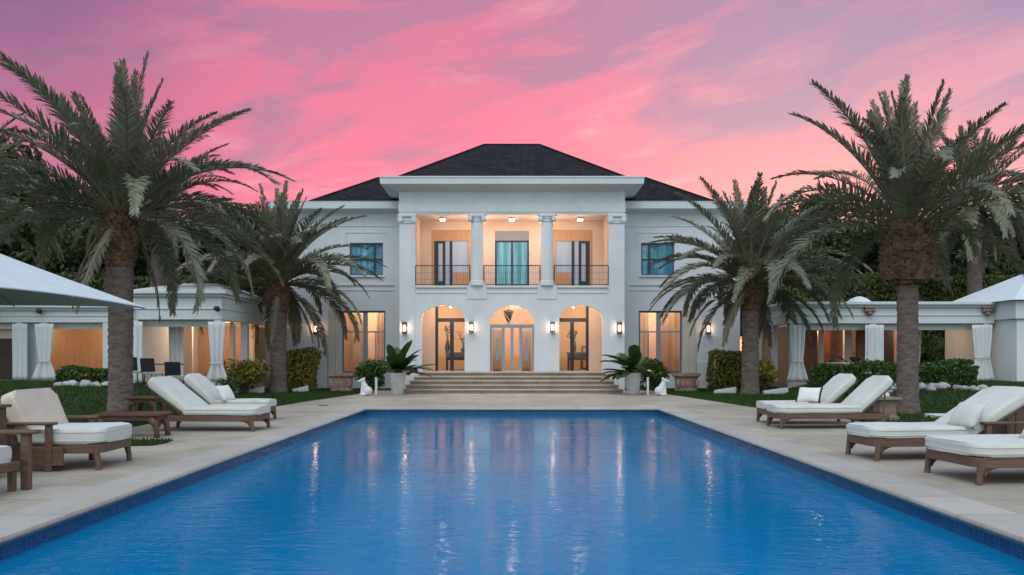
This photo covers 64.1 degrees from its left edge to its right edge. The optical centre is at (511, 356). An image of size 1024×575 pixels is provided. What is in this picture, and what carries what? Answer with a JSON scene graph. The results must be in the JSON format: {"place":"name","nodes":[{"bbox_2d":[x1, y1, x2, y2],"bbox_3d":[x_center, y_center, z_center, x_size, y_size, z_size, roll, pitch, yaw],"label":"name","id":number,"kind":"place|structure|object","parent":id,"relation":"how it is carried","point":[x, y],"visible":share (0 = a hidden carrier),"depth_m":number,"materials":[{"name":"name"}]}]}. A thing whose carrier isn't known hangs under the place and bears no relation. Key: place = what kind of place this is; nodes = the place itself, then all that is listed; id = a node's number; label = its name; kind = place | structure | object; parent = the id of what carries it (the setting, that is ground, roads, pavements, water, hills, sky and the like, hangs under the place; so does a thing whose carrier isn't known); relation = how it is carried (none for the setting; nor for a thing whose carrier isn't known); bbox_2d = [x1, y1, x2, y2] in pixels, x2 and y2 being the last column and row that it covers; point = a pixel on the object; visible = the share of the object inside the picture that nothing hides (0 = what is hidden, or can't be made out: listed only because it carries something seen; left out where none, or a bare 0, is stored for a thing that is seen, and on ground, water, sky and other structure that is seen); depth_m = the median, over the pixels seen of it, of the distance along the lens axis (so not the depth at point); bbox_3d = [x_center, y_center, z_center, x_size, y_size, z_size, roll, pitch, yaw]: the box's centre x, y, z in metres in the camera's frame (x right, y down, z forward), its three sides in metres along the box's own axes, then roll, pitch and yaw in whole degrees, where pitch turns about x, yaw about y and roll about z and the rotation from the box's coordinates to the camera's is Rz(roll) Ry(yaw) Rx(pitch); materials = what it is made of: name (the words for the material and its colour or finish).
{"place":"outdoors","nodes":[
{"label":"outdoors","id":0,"kind":"place"},
{"bbox_2d":[0,379,1023,445],"bbox_3d":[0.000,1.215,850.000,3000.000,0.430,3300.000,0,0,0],"label":"ground","id":1,"kind":"structure","parent":0,"point":[389,389],"depth_m":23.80,"materials":[{"name":"plant"}]},
{"bbox_2d":[0,108,64,266],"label":"palm tree","id":2,"kind":"object","parent":1,"relation":"on","point":[8,200],"visible":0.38,"depth_m":32.35,"materials":[{"name":"green plant"}]},
{"bbox_2d":[0,132,104,273],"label":"broadleaf tree","id":3,"kind":"object","parent":1,"relation":"on","point":[11,152],"visible":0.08,"depth_m":47.36,"materials":[{"name":"green plant"}]},
{"bbox_2d":[1,179,105,280],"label":"broadleaf tree","id":4,"kind":"object","parent":1,"relation":"on","point":[32,260],"depth_m":49.83,"materials":[{"name":"green plant"}]},
{"bbox_2d":[0,305,108,380],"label":"cabana","id":5,"kind":"object","parent":1,"relation":"on","point":[80,339],"visible":0.34,"depth_m":32.34,"materials":[{"name":"paint"}]},
{"bbox_2d":[0,339,11,379],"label":"door","id":6,"kind":"structure","parent":5,"relation":"in","point":[5,344],"depth_m":32.60,"materials":[{"name":"brown wood"}]},
{"bbox_2d":[12,324,27,379],"bbox_3d":[-19.200,-0.170,31.906,0.600,2.180,0.123,0,0,0],"label":"cabana curtain","id":7,"kind":"object","parent":5,"relation":"hanging from","point":[19,353],"visible":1,"depth_m":31.91,"materials":[{"name":"fabric"}]},
{"bbox_2d":[31,324,55,379],"bbox_3d":[-18.250,-0.170,31.900,1.050,2.180,0.187,0,0,0],"label":"cabana curtain","id":8,"kind":"object","parent":5,"relation":"hanging from","point":[44,369],"visible":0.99,"depth_m":31.90,"materials":[{"name":"fabric"}]},
{"bbox_2d":[0,254,145,308],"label":"garden umbrella","id":9,"kind":"object","parent":1,"relation":"on","point":[21,283],"visible":1,"depth_m":14.60,"materials":[{"name":"fabric"}]},
{"bbox_2d":[54,364,107,383],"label":"hedge","id":10,"kind":"object","parent":1,"relation":"on","point":[67,373],"visible":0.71,"depth_m":28.04,"materials":[{"name":"plant"}]},
{"bbox_2d":[8,196,171,284],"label":"broadleaf tree","id":11,"kind":"object","parent":1,"relation":"on","point":[55,264],"visible":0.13,"depth_m":46.05,"materials":[{"name":"green plant"}]},
{"bbox_2d":[133,357,143,385],"bbox_3d":[-12.750,0.516,27.524,0.500,0.970,0.631,0,0,0],"label":"dining chair","id":12,"kind":"object","parent":1,"relation":"on","point":[135,368],"visible":0.33,"depth_m":27.28,"materials":[{"name":"black fabric"}]},
{"bbox_2d":[125,396,165,422],"bbox_3d":[-7.775,1.131,17.400,0.669,0.543,0.606,0,0,0],"label":"side table","id":13,"kind":"object","parent":1,"relation":"on","point":[140,401],"visible":0.57,"depth_m":17.15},
{"bbox_2d":[0,51,296,411],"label":"palm tree","id":14,"kind":"object","parent":1,"relation":"on","point":[118,169],"visible":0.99,"depth_m":20.51,"materials":[{"name":"green plant"}]},
{"bbox_2d":[140,358,163,385],"bbox_3d":[-12.063,0.554,27.426,0.500,0.970,0.631,0,0,10],"label":"dining chair","id":15,"kind":"object","parent":1,"relation":"on","point":[147,365],"visible":0.77,"depth_m":27.16,"materials":[{"name":"black fabric"}]},
{"bbox_2d":[55,270,266,296],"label":"hedge","id":16,"kind":"object","parent":1,"relation":"on","point":[98,282],"visible":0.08,"depth_m":43.08,"materials":[{"name":"plant"}]},
{"bbox_2d":[71,122,257,286],"bbox_3d":[-16.090,-4.741,37.365,8.515,11.582,7.940,0,0,0],"label":"palm tree","id":17,"kind":"object","parent":1,"relation":"on","point":[153,259],"visible":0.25,"depth_m":37.11,"materials":[{"name":"green plant"}]},
{"bbox_2d":[164,362,184,383],"bbox_3d":[-11.342,0.677,27.525,0.500,0.970,0.631,0,0,-6],"label":"dining chair","id":18,"kind":"object","parent":1,"relation":"on","point":[172,369],"visible":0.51,"depth_m":27.25,"materials":[{"name":"black fabric"}]},
{"bbox_2d":[134,223,214,275],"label":"broadleaf tree","id":19,"kind":"object","parent":1,"relation":"on","point":[181,259],"visible":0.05,"depth_m":52.18,"materials":[{"name":"green plant"}]},
{"bbox_2d":[133,283,269,392],"bbox_3d":[-11.950,-0.640,32.100,3.740,4.280,6.640,0,0,0],"label":"cabana","id":20,"kind":"object","parent":1,"relation":"on","point":[240,342],"visible":0.53,"depth_m":30.74,"materials":[{"name":"paint"}]},
{"bbox_2d":[133,322,142,382],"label":"cabana curtain","id":21,"kind":"object","parent":20,"relation":"hanging from","point":[138,340],"visible":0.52,"depth_m":28.95,"materials":[{"name":"fabric"}]},
{"bbox_2d":[169,327,183,381],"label":"cabana curtain","id":22,"kind":"object","parent":20,"relation":"hanging from","point":[176,344],"visible":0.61,"depth_m":30.19,"materials":[{"name":"fabric"}]},
{"bbox_2d":[206,322,226,381],"bbox_3d":[-10.450,-0.160,28.930,0.837,2.120,0.159,0,0,0],"label":"cabana curtain","id":23,"kind":"object","parent":20,"relation":"hanging from","point":[216,333],"visible":0.93,"depth_m":28.93,"materials":[{"name":"fabric"}]},
{"bbox_2d":[236,331,240,364],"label":"door","id":24,"kind":"structure","parent":20,"relation":"in","point":[238,333],"depth_m":34.85,"materials":[{"name":"orange wood"}]},
{"bbox_2d":[249,329,252,360],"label":"door","id":25,"kind":"structure","parent":20,"relation":"in","point":[250,332],"depth_m":34.84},
{"bbox_2d":[146,196,272,288],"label":"broadleaf tree","id":26,"kind":"object","parent":1,"relation":"on","point":[257,210],"visible":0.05,"depth_m":47.74,"materials":[{"name":"green plant"}]},
{"bbox_2d":[215,376,240,392],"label":"shrub","id":27,"kind":"object","parent":1,"relation":"on","point":[233,385],"visible":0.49,"depth_m":26.86,"materials":[{"name":"green plant"}]},
{"bbox_2d":[224,358,271,392],"bbox_3d":[-9.877,0.750,30.703,1.733,1.399,1.756,0,0,0],"label":"shrub","id":28,"kind":"object","parent":1,"relation":"on","point":[245,371],"visible":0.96,"depth_m":30.36,"materials":[{"name":"green plant"}]},
{"bbox_2d":[157,180,387,392],"bbox_3d":[-8.958,-2.629,31.644,8.301,8.218,8.238,0,0,0],"label":"palm tree","id":29,"kind":"object","parent":1,"relation":"on","point":[278,299],"visible":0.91,"depth_m":31.31,"materials":[{"name":"green plant"}]},
{"bbox_2d":[286,346,321,389],"bbox_3d":[-8.665,0.593,33.778,1.428,2.014,1.468,0,0,0],"label":"hedge","id":30,"kind":"object","parent":1,"relation":"on","point":[302,370],"visible":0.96,"depth_m":33.26,"materials":[{"name":"plant"}]},
{"bbox_2d":[327,373,354,390],"bbox_3d":[-6.850,1.040,32.900,1.040,0.720,0.832,0,0,0],"label":"stone planter","id":31,"kind":"object","parent":1,"relation":"on","point":[341,381],"visible":0.93,"depth_m":32.57,"materials":[{"name":"stone"}]},
{"bbox_2d":[268,144,747,389],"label":"mansion","id":32,"kind":"structure","parent":1,"relation":"on","point":[538,265],"depth_m":35.10,"materials":[{"name":"paint"}]},
{"bbox_2d":[345,313,362,370],"bbox_3d":[-6.925,-0.575,35.926,0.850,2.850,0.074,0,0,0],"label":"curtain","id":33,"kind":"object","parent":32,"relation":"hanging from","point":[353,355],"visible":0.66,"depth_m":35.92,"materials":[{"name":"fabric"}]},
{"bbox_2d":[342,311,384,373],"bbox_3d":[-6.445,-0.595,35.625,1.888,2.746,0.090,0,0,0],"label":"window","id":34,"kind":"structure","parent":32,"relation":"in","point":[365,331],"depth_m":35.59,"materials":[{"name":"grey"}]},
{"bbox_2d":[349,243,383,276],"bbox_3d":[-6.330,-4.169,35.558,1.580,1.498,0.255,0,0,0],"label":"window","id":35,"kind":"structure","parent":32,"relation":"in","point":[375,253],"depth_m":35.67,"materials":[{"name":"blue"}]},
{"bbox_2d":[377,313,383,364],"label":"curtain","id":36,"kind":"object","parent":32,"relation":"hanging from","point":[380,337],"visible":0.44,"depth_m":35.95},
{"bbox_2d":[435,306,464,370],"bbox_3d":[-2.560,-0.761,34.852,1.416,2.770,0.136,0,0,0],"label":"french door","id":37,"kind":"structure","parent":32,"relation":"in","point":[451,320],"depth_m":34.82,"materials":[{"name":"grey"}]},
{"bbox_2d":[431,230,470,285],"bbox_3d":[-2.580,-4.141,35.155,1.756,2.550,0.140,0,0,0],"label":"balcony door","id":38,"kind":"structure","parent":32,"relation":"in","point":[448,247],"depth_m":35.13,"materials":[{"name":"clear glass"}]},
{"bbox_2d":[445,352,464,369],"bbox_3d":[-2.450,0.230,36.200,1.000,0.800,0.440,0,0,0],"label":"console table","id":39,"kind":"object","parent":32,"relation":"on","point":[459,355],"visible":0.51,"depth_m":36.00,"materials":[{"name":"brown wood"}]},
{"bbox_2d":[493,328,501,370],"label":"door","id":40,"kind":"structure","parent":32,"relation":"hanging from","point":[497,334],"depth_m":33.96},
{"bbox_2d":[495,231,528,285],"bbox_3d":[0.000,-4.121,35.159,1.456,2.510,0.102,0,0,0],"label":"balcony door","id":41,"kind":"structure","parent":32,"relation":"in","point":[511,247],"depth_m":35.16,"materials":[{"name":"teal"}]},
{"bbox_2d":[490,324,533,370],"bbox_3d":[0.000,-0.337,33.475,1.795,1.926,0.110,0,0,0],"label":"french door","id":42,"kind":"structure","parent":32,"relation":"in","point":[503,326],"depth_m":33.44,"materials":[{"name":"grey"}]},
{"bbox_2d":[522,328,530,370],"bbox_3d":[0.600,-0.265,33.966,0.400,1.770,0.074,0,0,0],"label":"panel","id":43,"kind":"object","parent":32,"relation":"hanging from","point":[526,334],"visible":0.73,"depth_m":33.96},
{"bbox_2d":[553,230,592,285],"bbox_3d":[2.580,-4.141,35.155,1.756,2.550,0.140,0,0,0],"label":"balcony door","id":44,"kind":"structure","parent":32,"relation":"in","point":[571,247],"depth_m":35.13,"materials":[{"name":"clear glass"}]},
{"bbox_2d":[559,306,588,370],"bbox_3d":[2.560,-0.761,34.852,1.416,2.770,0.136,0,0,0],"label":"french door","id":45,"kind":"structure","parent":32,"relation":"in","point":[571,320],"depth_m":34.82,"materials":[{"name":"grey"}]},
{"bbox_2d":[566,352,585,369],"bbox_3d":[2.950,0.230,36.600,1.000,0.800,0.440,0,0,0],"label":"console table","id":46,"kind":"object","parent":32,"relation":"on","point":[579,355],"visible":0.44,"depth_m":36.40,"materials":[{"name":"brown wood"}]},
{"bbox_2d":[640,313,647,365],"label":"curtain","id":47,"kind":"object","parent":32,"relation":"hanging from","point":[644,335],"visible":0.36,"depth_m":35.95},
{"bbox_2d":[640,243,673,276],"bbox_3d":[6.330,-4.169,35.558,1.580,1.498,0.255,0,0,0],"label":"window","id":48,"kind":"structure","parent":32,"relation":"in","point":[651,252],"depth_m":35.67,"materials":[{"name":"blue"}]},
{"bbox_2d":[639,311,681,373],"bbox_3d":[6.445,-0.595,35.625,1.888,2.746,0.090,0,0,0],"label":"window","id":49,"kind":"structure","parent":32,"relation":"in","point":[658,331],"depth_m":35.59,"materials":[{"name":"grey"}]},
{"bbox_2d":[661,313,678,370],"bbox_3d":[6.925,-0.575,35.926,0.850,2.850,0.074,0,0,0],"label":"curtain","id":50,"kind":"object","parent":32,"relation":"hanging from","point":[670,350],"visible":0.72,"depth_m":35.92,"materials":[{"name":"fabric"}]},
{"bbox_2d":[0,391,1023,515],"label":"pool deck","id":51,"kind":"structure","parent":1,"relation":"on","point":[1002,488],"depth_m":13.25,"materials":[{"name":"stone"}]},
{"bbox_2d":[0,404,11,444],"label":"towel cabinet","id":52,"kind":"object","parent":51,"relation":"on","point":[3,407],"visible":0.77,"depth_m":9.47,"materials":[{"name":"wood"}]},
{"bbox_2d":[0,430,40,490],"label":"armchair","id":53,"kind":"object","parent":51,"relation":"on","point":[10,468],"visible":1,"depth_m":8.53,"materials":[{"name":"brown wood"}]},
{"bbox_2d":[0,388,131,471],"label":"sun lounger","id":54,"kind":"object","parent":51,"relation":"on","point":[57,438],"visible":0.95,"depth_m":10.00,"materials":[{"name":"fabric"}]},
{"bbox_2d":[93,411,171,437],"bbox_3d":[-6.600,1.192,14.250,1.119,0.424,0.606,0,0,0],"label":"side table","id":55,"kind":"object","parent":51,"relation":"on","point":[152,418],"visible":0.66,"depth_m":14.00,"materials":[{"name":"wood"}]},
{"bbox_2d":[145,376,270,431],"bbox_3d":[-5.765,0.896,15.636,2.088,1.014,1.048,0,0,2],"label":"sun lounger","id":56,"kind":"object","parent":51,"relation":"on","point":[184,401],"visible":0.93,"depth_m":15.16,"materials":[{"name":"fabric"}]},
{"bbox_2d":[181,373,276,420],"bbox_3d":[-6.165,0.889,17.932,1.868,1.027,0.861,0,0,2],"label":"sun lounger","id":57,"kind":"object","parent":51,"relation":"on","point":[202,387],"visible":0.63,"depth_m":17.59,"materials":[{"name":"fabric"}]},
{"bbox_2d":[215,385,235,401],"bbox_3d":[-6.180,0.800,17.650,0.239,0.346,0.500,0,0,14],"label":"pillow","id":58,"kind":"object","parent":57,"relation":"on","point":[225,392],"visible":0.98,"depth_m":17.53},
{"bbox_2d":[357,377,371,395],"bbox_3d":[-5.201,1.079,28.900,0.533,0.658,0.332,0,0,0],"label":"garden statue","id":59,"kind":"object","parent":51,"relation":"on","point":[366,389],"visible":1,"depth_m":28.80,"materials":[{"name":"paint"}]},
{"bbox_2d":[353,358,386,392],"bbox_3d":[-5.434,0.759,31.274,1.450,1.364,1.278,0,0,-38],"label":"shrub","id":60,"kind":"object","parent":51,"relation":"on","point":[369,370],"visible":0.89,"depth_m":30.99,"materials":[{"name":"green plant"}]},
{"bbox_2d":[389,373,406,394],"bbox_3d":[-4.180,1.005,29.900,0.650,0.790,0.650,0,0,0],"label":"plant pot","id":61,"kind":"object","parent":51,"relation":"on","point":[397,381],"visible":0.93,"depth_m":29.68,"materials":[{"name":"white ceramic"}]},
{"bbox_2d":[382,340,434,377],"bbox_3d":[-3.814,0.113,29.968,2.043,1.382,2.841,0,0,0],"label":"leafy plant","id":62,"kind":"object","parent":61,"relation":"in","point":[397,361],"visible":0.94,"depth_m":29.44,"materials":[{"name":"green plant"}]},
{"bbox_2d":[0,407,1023,546],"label":"pool coping","id":63,"kind":"object","parent":51,"relation":"on","point":[43,516],"visible":1,"depth_m":9.24,"materials":[{"name":"stone"}]},
{"bbox_2d":[625,373,641,394],"bbox_3d":[4.420,1.005,29.900,0.650,0.790,0.650,0,0,0],"label":"plant pot","id":64,"kind":"object","parent":51,"relation":"on","point":[632,380],"visible":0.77,"depth_m":29.68,"materials":[{"name":"white ceramic"}]},
{"bbox_2d":[599,345,654,383],"bbox_3d":[4.136,0.316,29.813,2.048,1.452,2.582,0,0,0],"label":"leafy plant","id":65,"kind":"object","parent":64,"relation":"in","point":[632,361],"visible":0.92,"depth_m":29.55,"materials":[{"name":"green plant"}]},
{"bbox_2d":[637,357,669,390],"bbox_3d":[5.323,0.736,31.330,1.377,1.408,1.666,0,0,0],"label":"shrub","id":66,"kind":"object","parent":51,"relation":"on","point":[655,365],"visible":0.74,"depth_m":31.00,"materials":[{"name":"green plant"}]},
{"bbox_2d":[654,377,669,395],"bbox_3d":[5.301,1.079,28.900,0.534,0.658,0.332,0,0,0],"label":"garden statue","id":67,"kind":"object","parent":51,"relation":"on","point":[660,390],"visible":1,"depth_m":28.80,"materials":[{"name":"paint"}]},
{"bbox_2d":[756,373,857,423],"bbox_3d":[6.185,0.883,17.184,1.968,1.040,0.841,0,0,-2],"label":"sun lounger","id":68,"kind":"object","parent":51,"relation":"on","point":[837,387],"visible":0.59,"depth_m":16.94,"materials":[{"name":"fabric"}]},
{"bbox_2d":[795,387,822,402],"bbox_3d":[6.120,0.800,16.850,0.523,0.332,0.212,0,0,40],"label":"pillow","id":69,"kind":"object","parent":68,"relation":"on","point":[806,394],"visible":0.98,"depth_m":16.78,"materials":[{"name":"white fabric"}]},
{"bbox_2d":[766,375,895,428],"bbox_3d":[6.227,0.889,16.089,2.293,1.027,0.861,0,0,-2],"label":"sun lounger","id":70,"kind":"object","parent":51,"relation":"on","point":[861,398],"visible":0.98,"depth_m":15.71,"materials":[{"name":"fabric"}]},
{"bbox_2d":[845,386,1023,460],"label":"sun lounger","id":71,"kind":"object","parent":51,"relation":"on","point":[1004,402],"visible":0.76,"depth_m":11.05,"materials":[{"name":"fabric"}]},
{"bbox_2d":[947,401,987,428],"bbox_3d":[6.180,0.800,11.120,0.246,0.339,0.560,0,0,-8],"label":"pillow","id":72,"kind":"object","parent":71,"relation":"on","point":[966,415],"visible":0.99,"depth_m":11.01,"materials":[{"name":"fabric"}]},
{"bbox_2d":[924,434,1023,485],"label":"sun lounger","id":73,"kind":"object","parent":51,"relation":"on","point":[984,454],"visible":1,"depth_m":9.01,"materials":[{"name":"fabric"}]},
{"bbox_2d":[992,407,1023,433],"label":"side table","id":74,"kind":"object","parent":51,"relation":"on","point":[1005,429],"visible":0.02,"depth_m":11.90,"materials":[{"name":"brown wood"}]},
{"bbox_2d":[672,373,699,390],"bbox_3d":[7.000,1.040,32.900,1.120,0.720,0.896,0,0,0],"label":"stone planter","id":75,"kind":"object","parent":1,"relation":"on","point":[687,381],"visible":0.99,"depth_m":32.55,"materials":[{"name":"stone"}]},
{"bbox_2d":[705,348,741,389],"bbox_3d":[8.872,0.636,33.743,1.672,1.927,1.495,0,0,0],"label":"hedge","id":76,"kind":"object","parent":1,"relation":"on","point":[727,372],"visible":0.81,"depth_m":33.22,"materials":[{"name":"plant"}]},
{"bbox_2d":[714,387,735,393],"bbox_3d":[8.050,1.325,30.900,0.800,0.310,0.280,0,0,0],"label":"edging stone","id":77,"kind":"object","parent":1,"relation":"on","point":[730,390],"visible":0.56,"depth_m":30.76,"materials":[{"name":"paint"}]},
{"bbox_2d":[642,171,873,394],"bbox_3d":[8.925,-2.585,30.398,8.609,8.130,8.023,0,0,0],"label":"palm tree","id":78,"kind":"object","parent":1,"relation":"on","point":[750,246],"visible":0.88,"depth_m":30.04,"materials":[{"name":"green plant"}]},
{"bbox_2d":[758,359,778,390],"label":"shrub","id":79,"kind":"object","parent":1,"relation":"on","point":[768,373],"visible":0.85,"depth_m":31.30,"materials":[{"name":"green plant"}]},
{"bbox_2d":[762,387,787,393],"bbox_3d":[9.750,1.322,30.300,0.900,0.310,0.280,0,0,0],"label":"edging stone","id":80,"kind":"object","parent":1,"relation":"on","point":[779,390],"visible":0.56,"depth_m":30.16,"materials":[{"name":"stone"}]},
{"bbox_2d":[740,207,829,338],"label":"broadleaf tree","id":81,"kind":"object","parent":1,"relation":"on","point":[788,219],"visible":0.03,"depth_m":47.86,"materials":[{"name":"green plant"}]},
{"bbox_2d":[773,188,879,275],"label":"broadleaf tree","id":82,"kind":"object","parent":1,"relation":"on","point":[803,207],"visible":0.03,"depth_m":51.27,"materials":[{"name":"green plant"}]},
{"bbox_2d":[814,213,886,284],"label":"broadleaf tree","id":83,"kind":"object","parent":1,"relation":"on","point":[840,242],"visible":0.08,"depth_m":48.51,"materials":[{"name":"green plant"}]},
{"bbox_2d":[758,302,996,387],"bbox_3d":[14.875,-0.300,34.200,8.490,3.640,4.840,0,0,0],"label":"cabana","id":84,"kind":"object","parent":1,"relation":"on","point":[846,341],"visible":0.42,"depth_m":32.34,"materials":[{"name":"paint"}]},
{"bbox_2d":[786,325,807,380],"bbox_3d":[11.150,-0.120,31.920,0.868,2.200,0.168,0,0,0],"label":"cabana curtain","id":85,"kind":"object","parent":84,"relation":"hanging from","point":[797,371],"visible":0.98,"depth_m":31.92,"materials":[{"name":"fabric"}]},
{"bbox_2d":[803,330,816,378],"bbox_3d":[12.450,-0.075,34.450,0.800,2.150,0.100,0,0,0],"label":"door","id":86,"kind":"structure","parent":84,"relation":"in","point":[810,347],"depth_m":34.40,"materials":[{"name":"red wood"}]},
{"bbox_2d":[824,330,830,361],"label":"door","id":87,"kind":"structure","parent":84,"relation":"in","point":[827,333],"depth_m":35.60,"materials":[{"name":"red wood"}]},
{"bbox_2d":[847,296,871,301],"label":"skylight dome","id":88,"kind":"structure","parent":84,"relation":"on","point":[859,299],"depth_m":32.69,"materials":[{"name":"plastic"}]},
{"bbox_2d":[856,330,864,373],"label":"door","id":89,"kind":"structure","parent":84,"relation":"in","point":[860,334],"depth_m":34.40,"materials":[{"name":"red wood"}]},
{"bbox_2d":[865,325,883,373],"bbox_3d":[14.150,-0.120,31.926,0.720,2.200,0.122,0,0,0],"label":"cabana curtain","id":90,"kind":"object","parent":84,"relation":"hanging from","point":[874,342],"visible":0.66,"depth_m":31.92,"materials":[{"name":"fabric"}]},
{"bbox_2d":[884,330,893,370],"bbox_3d":[15.975,-0.130,34.950,0.650,2.260,0.100,0,0,0],"label":"door","id":91,"kind":"structure","parent":84,"relation":"in","point":[888,334],"depth_m":34.90,"materials":[{"name":"brown wood"}]},
{"bbox_2d":[972,325,994,380],"bbox_3d":[18.350,-0.120,31.900,1.000,2.200,0.214,0,0,0],"label":"cabana curtain","id":92,"kind":"object","parent":84,"relation":"hanging from","point":[982,337],"visible":0.89,"depth_m":31.89,"materials":[{"name":"fabric"}]},
{"bbox_2d":[743,73,1023,413],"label":"palm tree","id":93,"kind":"object","parent":1,"relation":"on","point":[906,178],"visible":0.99,"depth_m":19.92,"materials":[{"name":"green plant"}]},
{"bbox_2d":[873,396,902,420],"bbox_3d":[8.300,1.170,18.225,0.560,0.520,0.550,0,0,0],"label":"side table","id":94,"kind":"object","parent":1,"relation":"on","point":[890,404],"visible":0.52,"depth_m":18.02,"materials":[{"name":"brown stone"}]},
{"bbox_2d":[760,271,1020,373],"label":"hedge","id":95,"kind":"object","parent":1,"relation":"on","point":[881,291],"visible":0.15,"depth_m":43.04,"materials":[{"name":"plant"}]},
{"bbox_2d":[804,357,979,395],"bbox_3d":[12.467,0.752,26.888,5.415,1.456,1.712,0,0,0],"label":"hedge","id":96,"kind":"object","parent":1,"relation":"on","point":[824,373],"visible":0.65,"depth_m":26.37,"materials":[{"name":"plant"}]},
{"bbox_2d":[920,340,933,362],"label":"shrub","id":97,"kind":"object","parent":1,"relation":"on","point":[926,352],"visible":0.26,"depth_m":37.08,"materials":[{"name":"green plant"}]},
{"bbox_2d":[879,218,1022,284],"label":"broadleaf tree","id":98,"kind":"object","parent":1,"relation":"on","point":[959,253],"visible":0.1,"depth_m":44.90,"materials":[{"name":"green plant"}]},
{"bbox_2d":[919,120,1023,294],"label":"palm tree","id":99,"kind":"object","parent":1,"relation":"on","point":[979,209],"visible":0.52,"depth_m":37.25,"materials":[{"name":"green plant"}]},
{"bbox_2d":[945,274,1023,381],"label":"cabana","id":100,"kind":"object","parent":1,"relation":"on","point":[1007,351],"visible":0.5,"depth_m":31.72,"materials":[{"name":"paint"}]},
{"bbox_2d":[952,180,1023,284],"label":"broadleaf tree","id":101,"kind":"object","parent":1,"relation":"on","point":[1008,271],"visible":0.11,"depth_m":46.49,"materials":[{"name":"green plant"}]},
{"bbox_2d":[0,415,1023,574],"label":"water","id":102,"kind":"structure","parent":0,"point":[511,495],"depth_m":8.01,"materials":[{"name":"liquid"}]},
{"bbox_2d":[0,0,1023,350],"label":"sky","id":103,"kind":"structure","parent":0,"point":[342,94],"materials":[{"name":"pink"}]},
{"bbox_2d":[404,372,623,393],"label":"entrance steps","id":104,"kind":"structure","parent":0,"point":[513,383],"depth_m":31.43,"materials":[{"name":"stone"}]},
{"label":"pool floor","id":105,"kind":"structure","parent":0,"visible":0},
{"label":"pool wall","id":106,"kind":"structure","parent":105,"relation":"on","visible":0},
{"bbox_2d":[0,411,1023,558],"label":"pool tile band","id":107,"kind":"object","parent":106,"relation":"attached to","point":[22,544],"visible":0.36,"depth_m":9.39,"materials":[{"name":"tile"}]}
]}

